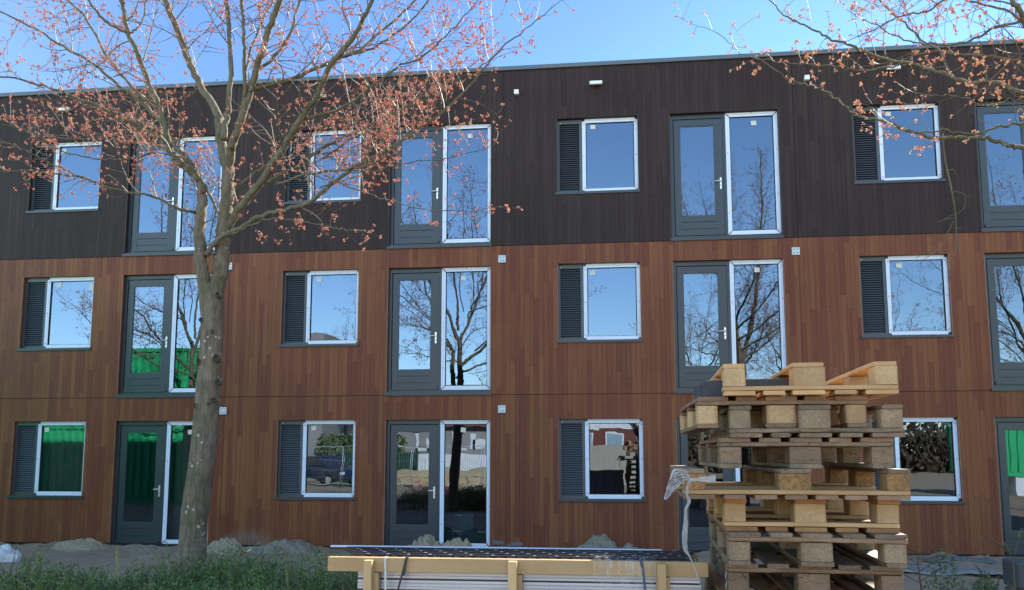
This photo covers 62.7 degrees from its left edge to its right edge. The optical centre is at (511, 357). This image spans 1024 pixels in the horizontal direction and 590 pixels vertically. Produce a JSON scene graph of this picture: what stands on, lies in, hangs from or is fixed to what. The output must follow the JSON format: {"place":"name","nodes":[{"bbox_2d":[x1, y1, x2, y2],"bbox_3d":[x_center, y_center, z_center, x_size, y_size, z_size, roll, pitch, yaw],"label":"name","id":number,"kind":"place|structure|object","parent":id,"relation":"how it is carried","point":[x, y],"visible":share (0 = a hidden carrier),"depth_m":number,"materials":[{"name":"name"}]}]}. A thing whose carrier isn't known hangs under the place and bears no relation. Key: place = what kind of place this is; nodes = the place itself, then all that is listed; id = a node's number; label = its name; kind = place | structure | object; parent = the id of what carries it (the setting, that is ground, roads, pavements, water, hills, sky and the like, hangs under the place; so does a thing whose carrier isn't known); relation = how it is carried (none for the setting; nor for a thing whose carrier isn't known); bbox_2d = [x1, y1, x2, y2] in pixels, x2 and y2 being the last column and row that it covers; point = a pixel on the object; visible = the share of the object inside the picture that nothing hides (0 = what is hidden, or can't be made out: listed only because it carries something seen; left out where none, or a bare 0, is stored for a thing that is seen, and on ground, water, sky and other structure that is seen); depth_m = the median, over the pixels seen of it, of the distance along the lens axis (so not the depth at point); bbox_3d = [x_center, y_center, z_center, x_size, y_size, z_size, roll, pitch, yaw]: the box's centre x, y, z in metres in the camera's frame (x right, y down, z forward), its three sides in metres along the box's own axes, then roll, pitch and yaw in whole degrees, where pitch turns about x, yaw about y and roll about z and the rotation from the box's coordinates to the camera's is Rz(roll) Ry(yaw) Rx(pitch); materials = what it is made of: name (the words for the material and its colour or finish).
{"place":"outdoors","nodes":[
{"label":"outdoors","id":0,"kind":"place"},
{"bbox_2d":[0,526,1023,589],"bbox_3d":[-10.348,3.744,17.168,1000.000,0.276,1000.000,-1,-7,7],"label":"ground","id":1,"kind":"structure","parent":0,"point":[87,559],"depth_m":14.00,"materials":[{"name":"grey soil"}]},
{"bbox_2d":[0,544,21,562],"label":"plastic sack","id":2,"kind":"object","parent":1,"relation":"on","point":[7,551],"visible":0.96,"depth_m":13.72,"materials":[{"name":"plastic"}]},
{"bbox_2d":[0,547,111,589],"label":"shrub","id":3,"kind":"object","parent":1,"relation":"on","point":[38,572],"visible":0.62,"depth_m":8.07,"materials":[{"name":"green plant"}]},
{"bbox_2d":[50,538,113,551],"bbox_3d":[-8.417,3.654,16.366,1.300,0.254,0.800,-1,-7,7],"label":"sand heap","id":4,"kind":"object","parent":1,"relation":"on","point":[80,544],"visible":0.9,"depth_m":16.20,"materials":[{"name":"beige sand"}]},
{"bbox_2d":[0,562,165,589],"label":"shrub","id":5,"kind":"object","parent":1,"relation":"on","point":[93,584],"visible":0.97,"depth_m":6.99,"materials":[{"name":"green plant"}]},
{"bbox_2d":[19,547,198,589],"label":"shrub","id":6,"kind":"object","parent":1,"relation":"on","point":[149,571],"visible":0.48,"depth_m":7.59,"materials":[{"name":"green plant"}]},
{"bbox_2d":[121,545,161,552],"bbox_3d":[-7.096,3.678,16.108,0.900,0.138,0.500,-1,-7,7],"label":"sand heap","id":7,"kind":"object","parent":1,"relation":"on","point":[136,549],"visible":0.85,"depth_m":16.02,"materials":[{"name":"beige sand"}]},
{"bbox_2d":[97,541,276,589],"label":"shrub","id":8,"kind":"object","parent":1,"relation":"on","point":[175,576],"visible":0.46,"depth_m":7.79,"materials":[{"name":"green plant"}]},
{"bbox_2d":[110,559,301,589],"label":"shrub","id":9,"kind":"object","parent":1,"relation":"on","point":[217,583],"visible":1,"depth_m":6.48,"materials":[{"name":"green plant"}]},
{"bbox_2d":[207,537,255,554],"bbox_3d":[-5.367,3.563,15.920,1.000,0.326,0.900,-1,-7,7],"label":"sand heap","id":10,"kind":"object","parent":1,"relation":"on","point":[222,543],"visible":0.58,"depth_m":15.76,"materials":[{"name":"beige sand"}]},
{"bbox_2d":[170,527,320,589],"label":"shrub","id":11,"kind":"object","parent":1,"relation":"on","point":[247,562],"visible":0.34,"depth_m":8.11,"materials":[{"name":"green plant"}]},
{"bbox_2d":[206,540,363,589],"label":"shrub","id":12,"kind":"object","parent":1,"relation":"on","point":[272,581],"visible":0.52,"depth_m":7.54,"materials":[{"name":"green plant"}]},
{"bbox_2d":[250,538,319,554],"bbox_3d":[-4.303,3.546,15.798,1.400,0.318,1.000,-1,-7,7],"label":"sand heap","id":13,"kind":"object","parent":1,"relation":"on","point":[286,545],"visible":0.77,"depth_m":15.57,"materials":[{"name":"beige sand"}]},
{"bbox_2d":[0,0,574,576],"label":"maple tree","id":14,"kind":"object","parent":1,"relation":"on","point":[194,514],"visible":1,"depth_m":9.19,"materials":[{"name":"brown plant"}]},
{"bbox_2d":[247,544,360,589],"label":"shrub","id":15,"kind":"object","parent":1,"relation":"on","point":[350,583],"visible":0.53,"depth_m":6.97,"materials":[{"name":"green plant"}]},
{"bbox_2d":[408,534,442,545],"bbox_3d":[-1.502,3.448,15.382,1.050,0.414,0.700,-1,-7,7],"label":"sand heap","id":16,"kind":"object","parent":1,"relation":"on","point":[427,540],"visible":0.29,"depth_m":15.34,"materials":[{"name":"beige sand"}]},
{"bbox_2d":[443,537,471,546],"bbox_3d":[-1.022,3.464,15.325,0.950,0.361,0.600,-1,-7,7],"label":"sand heap","id":17,"kind":"object","parent":1,"relation":"on","point":[457,542],"visible":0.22,"depth_m":15.24,"materials":[{"name":"beige sand"}]},
{"bbox_2d":[0,39,1023,556],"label":"apartment building","id":18,"kind":"structure","parent":1,"relation":"on","point":[606,301],"depth_m":16.82,"materials":[{"name":"wood"}]},
{"bbox_2d":[34,421,85,495],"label":"window","id":19,"kind":"structure","parent":18,"relation":"in","point":[38,475],"depth_m":17.36,"materials":[{"name":"plastic"}]},
{"bbox_2d":[44,277,93,347],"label":"window","id":20,"kind":"structure","parent":18,"relation":"in","point":[50,287],"depth_m":17.72,"materials":[{"name":"plastic"}]},
{"bbox_2d":[53,141,101,209],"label":"window","id":21,"kind":"structure","parent":18,"relation":"in","point":[68,145],"depth_m":18.06,"materials":[{"name":"plastic"}]},
{"bbox_2d":[115,426,164,542],"bbox_3d":[-7.551,2.582,17.071,0.943,2.350,0.117,-1,-7,7],"label":"door","id":22,"kind":"structure","parent":18,"relation":"in","point":[126,532],"depth_m":17.04,"materials":[{"name":"wood"}]},
{"bbox_2d":[123,280,171,392],"bbox_3d":[-7.551,-0.440,17.419,0.943,2.350,0.117,-1,-7,7],"label":"door","id":23,"kind":"structure","parent":18,"relation":"in","point":[135,382],"depth_m":17.39,"materials":[{"name":"wood"}]},
{"bbox_2d":[131,143,177,251],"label":"door","id":24,"kind":"structure","parent":18,"relation":"in","point":[154,241],"depth_m":17.70,"materials":[{"name":"wood"}]},
{"bbox_2d":[162,421,207,543],"bbox_3d":[-6.529,2.539,16.981,1.006,2.490,0.097,-1,-7,7],"label":"window","id":25,"kind":"structure","parent":18,"relation":"in","point":[170,424],"depth_m":17.01,"materials":[{"name":"plastic"}]},
{"bbox_2d":[169,274,211,393],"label":"window","id":26,"kind":"structure","parent":18,"relation":"in","point":[172,390],"depth_m":17.34,"materials":[{"name":"plastic"}]},
{"bbox_2d":[176,136,221,251],"bbox_3d":[-6.529,-3.421,17.667,1.006,2.490,0.097,-1,-7,7],"label":"window","id":27,"kind":"structure","parent":18,"relation":"in","point":[179,248],"depth_m":17.67,"materials":[{"name":"plastic"}]},
{"bbox_2d":[301,420,355,496],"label":"window","id":28,"kind":"structure","parent":18,"relation":"in","point":[306,423],"depth_m":16.70,"materials":[{"name":"plastic"}]},
{"bbox_2d":[306,270,358,343],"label":"window","id":29,"kind":"structure","parent":18,"relation":"in","point":[334,272],"depth_m":17.05,"materials":[{"name":"plastic"}]},
{"bbox_2d":[310,130,361,200],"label":"window","id":30,"kind":"structure","parent":18,"relation":"in","point":[340,133],"depth_m":17.39,"materials":[{"name":"plastic"}]},
{"bbox_2d":[389,425,437,545],"bbox_3d":[-1.925,2.508,16.426,0.943,2.350,0.117,-1,-7,7],"label":"door","id":31,"kind":"structure","parent":18,"relation":"in","point":[399,534],"depth_m":16.41,"materials":[{"name":"wood"}]},
{"bbox_2d":[392,273,438,389],"bbox_3d":[-1.925,-0.514,16.774,0.943,2.350,0.117,-1,-7,7],"label":"door","id":32,"kind":"structure","parent":18,"relation":"in","point":[402,379],"depth_m":16.74,"materials":[{"name":"wood"}]},
{"bbox_2d":[394,131,440,244],"bbox_3d":[-1.925,-3.453,17.112,0.943,2.350,0.117,-1,-7,7],"label":"door","id":33,"kind":"structure","parent":18,"relation":"in","point":[405,233],"depth_m":17.06,"materials":[{"name":"wood"}]},
{"bbox_2d":[445,529,467,541],"bbox_3d":[-1.066,3.602,16.858,0.600,0.310,0.435,-1,-7,7],"label":"storage crate","id":34,"kind":"object","parent":18,"relation":"on","point":[450,534],"visible":0.55,"depth_m":16.68,"materials":[{"name":"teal plastic"}]},
{"bbox_2d":[445,512,476,529],"bbox_3d":[-1.035,3.294,16.900,0.600,0.310,0.435,-1,-7,7],"label":"storage crate","id":35,"kind":"object","parent":34,"relation":"on","point":[461,520],"visible":0.99,"depth_m":16.72,"materials":[{"name":"grey plastic"}]},
{"bbox_2d":[439,420,489,546],"bbox_3d":[-0.904,2.465,16.335,1.006,2.490,0.097,-1,-7,7],"label":"window","id":36,"kind":"structure","parent":18,"relation":"in","point":[443,423],"depth_m":16.33,"materials":[{"name":"plastic"}]},
{"bbox_2d":[441,267,489,390],"bbox_3d":[-0.904,-0.557,16.683,1.006,2.490,0.097,-1,-7,7],"label":"window","id":37,"kind":"structure","parent":18,"relation":"in","point":[444,387],"depth_m":16.66,"materials":[{"name":"plastic"}]},
{"bbox_2d":[442,124,490,243],"bbox_3d":[-0.904,-3.496,17.022,1.006,2.490,0.097,-1,-7,7],"label":"window","id":38,"kind":"structure","parent":18,"relation":"in","point":[487,127],"depth_m":17.00,"materials":[{"name":"plastic"}]},
{"bbox_2d":[466,528,485,541],"bbox_3d":[-0.574,3.580,16.671,0.600,0.310,0.435,-1,-7,7],"label":"storage crate","id":39,"kind":"object","parent":18,"relation":"on","point":[476,535],"visible":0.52,"depth_m":16.50,"materials":[{"name":"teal plastic"}]},
{"bbox_2d":[582,117,637,190],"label":"window","id":40,"kind":"structure","parent":18,"relation":"in","point":[633,120],"depth_m":16.74,"materials":[{"name":"plastic"}]},
{"bbox_2d":[583,263,640,339],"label":"window","id":41,"kind":"structure","parent":18,"relation":"in","point":[607,265],"depth_m":16.38,"materials":[{"name":"plastic"}]},
{"bbox_2d":[585,419,643,498],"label":"window","id":42,"kind":"structure","parent":18,"relation":"in","point":[587,421],"depth_m":16.03,"materials":[{"name":"plastic"}]},
{"bbox_2d":[673,119,724,235],"bbox_3d":[3.668,-3.527,16.470,0.943,2.350,0.117,-1,-7,7],"label":"door","id":43,"kind":"structure","parent":18,"relation":"in","point":[688,225],"depth_m":16.44,"materials":[{"name":"wood"}]},
{"bbox_2d":[676,266,728,387],"bbox_3d":[3.668,-0.588,16.132,0.943,2.350,0.117,-1,-7,7],"label":"door","id":44,"kind":"structure","parent":18,"relation":"in","point":[689,376],"depth_m":16.13,"materials":[{"name":"wood"}]},
{"bbox_2d":[680,430,732,549],"bbox_3d":[3.670,2.435,15.800,0.943,2.350,0.085,-1,-7,7],"label":"door","id":45,"kind":"structure","parent":18,"relation":"in","point":[698,538],"depth_m":15.73,"materials":[{"name":"wood"}]},
{"bbox_2d":[735,468,740,481],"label":"window","id":46,"kind":"structure","parent":18,"relation":"in","point":[737,470],"depth_m":15.73,"materials":[{"name":"plastic"}]},
{"bbox_2d":[724,111,781,235],"bbox_3d":[4.689,-3.570,16.380,1.006,2.490,0.097,-1,-7,7],"label":"window","id":47,"kind":"structure","parent":18,"relation":"in","point":[773,114],"depth_m":16.34,"materials":[{"name":"plastic"}]},
{"bbox_2d":[729,259,786,369],"bbox_3d":[4.689,-0.630,16.041,1.006,2.490,0.097,-1,-7,7],"label":"window","id":48,"kind":"structure","parent":18,"relation":"in","point":[779,262],"depth_m":16.06,"materials":[{"name":"plastic"}]},
{"bbox_2d":[877,103,941,180],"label":"window","id":49,"kind":"structure","parent":18,"relation":"in","point":[934,107],"depth_m":16.08,"materials":[{"name":"plastic"}]},
{"bbox_2d":[885,255,950,334],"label":"window","id":50,"kind":"structure","parent":18,"relation":"in","point":[943,258],"depth_m":15.73,"materials":[{"name":"plastic"}]},
{"bbox_2d":[894,417,960,500],"bbox_3d":[7.604,1.867,15.415,1.107,1.517,0.097,-1,-7,7],"label":"window","id":51,"kind":"structure","parent":18,"relation":"in","point":[954,438],"depth_m":15.36,"materials":[{"name":"plastic"}]},
{"bbox_2d":[976,105,1023,227],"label":"door","id":52,"kind":"structure","parent":18,"relation":"in","point":[1003,215],"depth_m":15.81,"materials":[{"name":"wood"}]},
{"bbox_2d":[986,258,1023,384],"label":"door","id":53,"kind":"structure","parent":18,"relation":"in","point":[1005,373],"depth_m":15.49,"materials":[{"name":"wood"}]},
{"bbox_2d":[997,423,1023,553],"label":"door","id":54,"kind":"structure","parent":18,"relation":"in","point":[1010,536],"depth_m":15.18,"materials":[{"name":"wood"}]},
{"bbox_2d":[328,545,707,589],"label":"profile crate","id":55,"kind":"object","parent":1,"relation":"on","point":[439,568],"visible":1,"depth_m":4.33,"materials":[{"name":"brown wood"}]},
{"bbox_2d":[16,543,1022,568],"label":"pebbles","id":56,"kind":"object","parent":1,"relation":"on","point":[988,566],"visible":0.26,"depth_m":14.86,"materials":[{"name":"grey stone"}]},
{"bbox_2d":[977,558,995,563],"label":"stone slab","id":57,"kind":"structure","parent":56,"relation":"on","point":[988,561],"depth_m":13.98,"materials":[{"name":"grey stone"}]},
{"bbox_2d":[577,534,637,548],"bbox_3d":[1.727,3.399,15.114,1.500,0.451,0.800,-1,-7,7],"label":"sand heap","id":58,"kind":"object","parent":1,"relation":"on","point":[601,541],"visible":0.28,"depth_m":15.00,"materials":[{"name":"beige sand"}]},
{"bbox_2d":[673,0,1023,279],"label":"maple tree","id":59,"kind":"object","parent":1,"relation":"on","point":[1019,17],"visible":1,"depth_m":6.85,"materials":[{"name":"brown plant"}]},
{"bbox_2d":[903,541,968,589],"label":"shrub leader","id":60,"kind":"object","parent":1,"relation":"on","point":[918,562],"visible":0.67,"depth_m":4.67,"materials":[{"name":"green plant"}]},
{"bbox_2d":[921,557,950,562],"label":"stone slab","id":61,"kind":"structure","parent":1,"relation":"on","point":[931,560],"depth_m":14.09,"materials":[{"name":"grey stone"}]},
{"bbox_2d":[923,547,961,589],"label":"shrub","id":62,"kind":"object","parent":1,"relation":"on","point":[946,578],"visible":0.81,"depth_m":4.82,"materials":[{"name":"green plant"}]},
{"bbox_2d":[903,563,1002,575],"bbox_3d":[6.518,3.244,12.954,2.563,0.193,1.368,-6,-9,42],"label":"board sheet","id":63,"kind":"object","parent":1,"relation":"on","point":[960,570],"visible":0.54,"depth_m":12.58,"materials":[{"name":"grey"}]},
{"bbox_2d":[927,549,1001,589],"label":"shrub","id":64,"kind":"object","parent":1,"relation":"on","point":[954,582],"visible":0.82,"depth_m":5.16,"materials":[{"name":"green plant"}]},
{"bbox_2d":[951,556,983,562],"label":"stone slab","id":65,"kind":"structure","parent":1,"relation":"on","point":[969,559],"depth_m":14.06,"materials":[{"name":"grey stone"}]},
{"bbox_2d":[934,564,1021,589],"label":"shrub","id":66,"kind":"object","parent":1,"relation":"on","point":[988,582],"visible":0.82,"depth_m":5.60,"materials":[{"name":"green plant"}]},
{"bbox_2d":[978,528,1022,589],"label":"shrub leader","id":67,"kind":"object","parent":1,"relation":"on","point":[1006,547],"visible":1,"depth_m":5.83,"materials":[{"name":"green plant"}]},
{"bbox_2d":[1002,558,1023,589],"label":"barrier foot","id":68,"kind":"object","parent":1,"relation":"on","point":[1007,565],"visible":0.92,"depth_m":6.05},
{"bbox_3d":[0.000,3.497,15.152,1.300,0.243,0.700,-1,-7,7],"label":"sand heap","id":69,"kind":"object","parent":1,"relation":"on","visible":0},
{"bbox_2d":[510,542,521,545],"bbox_3d":[0.072,3.366,15.108,0.220,0.060,0.120,1,-7,-7],"label":"paver","id":70,"kind":"object","parent":69,"relation":"on","point":[515,543],"visible":1,"depth_m":15.05,"materials":[{"name":"grey concrete"}]},
{"bbox_3d":[-0.130,3.434,15.123,0.250,0.060,0.120,3,-6,15],"label":"paver","id":71,"kind":"object","parent":69,"relation":"on","visible":0},
{"bbox_2d":[493,540,503,544],"bbox_3d":[-0.245,3.345,15.147,0.200,0.060,0.120,5,-7,-3],"label":"paver","id":72,"kind":"object","parent":71,"relation":"on","point":[498,542],"visible":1,"depth_m":15.09,"materials":[{"name":"grey concrete"}]},
{"bbox_2d":[0,0,1023,92],"label":"sky","id":73,"kind":"structure","parent":0,"point":[598,30],"materials":[{"name":"blue"}]},
{"bbox_2d":[704,564,867,589],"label":"pallet","id":74,"kind":"object","parent":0,"point":[764,581],"visible":0.39,"depth_m":4.40,"materials":[{"name":"brown wood"}]},
{"bbox_2d":[710,541,903,589],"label":"pallet","id":75,"kind":"object","parent":74,"relation":"on","point":[792,574],"visible":0.69,"depth_m":3.94,"materials":[{"name":"brown wood"}]},
{"bbox_2d":[708,515,908,567],"bbox_3d":[1.479,0.945,4.409,0.788,0.149,1.206,-1,-7,9],"label":"pallet","id":76,"kind":"object","parent":75,"relation":"on","point":[813,549],"visible":0.57,"depth_m":3.86,"materials":[{"name":"brown wood"}]},
{"bbox_2d":[706,494,899,532],"bbox_3d":[1.484,0.805,4.497,0.790,0.150,1.204,-1,-7,9],"label":"pallet","id":77,"kind":"object","parent":76,"relation":"on","point":[816,515],"visible":0.81,"depth_m":3.96,"materials":[{"name":"brown wood"}]},
{"bbox_2d":[670,465,910,499],"bbox_3d":[1.374,0.650,4.436,1.009,0.140,1.205,-1,-7,7],"label":"pallet","id":78,"kind":"object","parent":77,"relation":"on","point":[765,482],"visible":0.91,"depth_m":3.90,"materials":[{"name":"brown wood"}]},
{"bbox_2d":[664,469,715,579],"bbox_3d":[0.815,0.754,3.804,0.245,0.492,0.052,1,-7,-6],"label":"film wrap","id":79,"kind":"object","parent":78,"relation":"attached to","point":[678,477],"visible":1,"depth_m":3.81,"materials":[{"name":"grey"}]},
{"bbox_2d":[698,438,895,467],"bbox_3d":[1.449,0.514,4.504,0.787,0.143,1.204,-1,-7,8],"label":"pallet","id":80,"kind":"object","parent":78,"relation":"on","point":[788,452],"visible":1,"depth_m":3.96,"materials":[{"name":"brown wood"}]},
{"bbox_2d":[709,404,905,438],"bbox_3d":[1.503,0.365,4.495,0.787,0.150,1.205,-1,-7,9],"label":"pallet","id":81,"kind":"object","parent":80,"relation":"on","point":[813,421],"visible":0.66,"depth_m":3.92,"materials":[{"name":"brown wood"}]},
{"bbox_2d":[679,395,869,433],"bbox_3d":[1.353,0.327,4.569,0.788,0.151,1.204,-1,-7,7],"label":"pallet","id":82,"kind":"object","parent":81,"relation":"on","point":[698,414],"visible":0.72,"depth_m":4.00,"materials":[{"name":"brown wood"}]},
{"bbox_2d":[694,385,701,398],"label":"concrete kerb","id":83,"kind":"structure","parent":82,"relation":"on","point":[698,392],"depth_m":4.29,"materials":[{"name":"grey concrete"}]},
{"bbox_2d":[694,380,722,396],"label":"concrete kerb","id":84,"kind":"structure","parent":82,"relation":"on","point":[711,388],"depth_m":4.08,"materials":[{"name":"grey concrete"}]},
{"bbox_2d":[710,361,898,407],"bbox_3d":[1.482,0.167,4.500,0.786,0.150,1.205,-1,-7,9],"label":"pallet","id":85,"kind":"object","parent":82,"relation":"on","point":[808,379],"visible":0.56,"depth_m":3.93,"materials":[{"name":"brown wood"}]}
]}

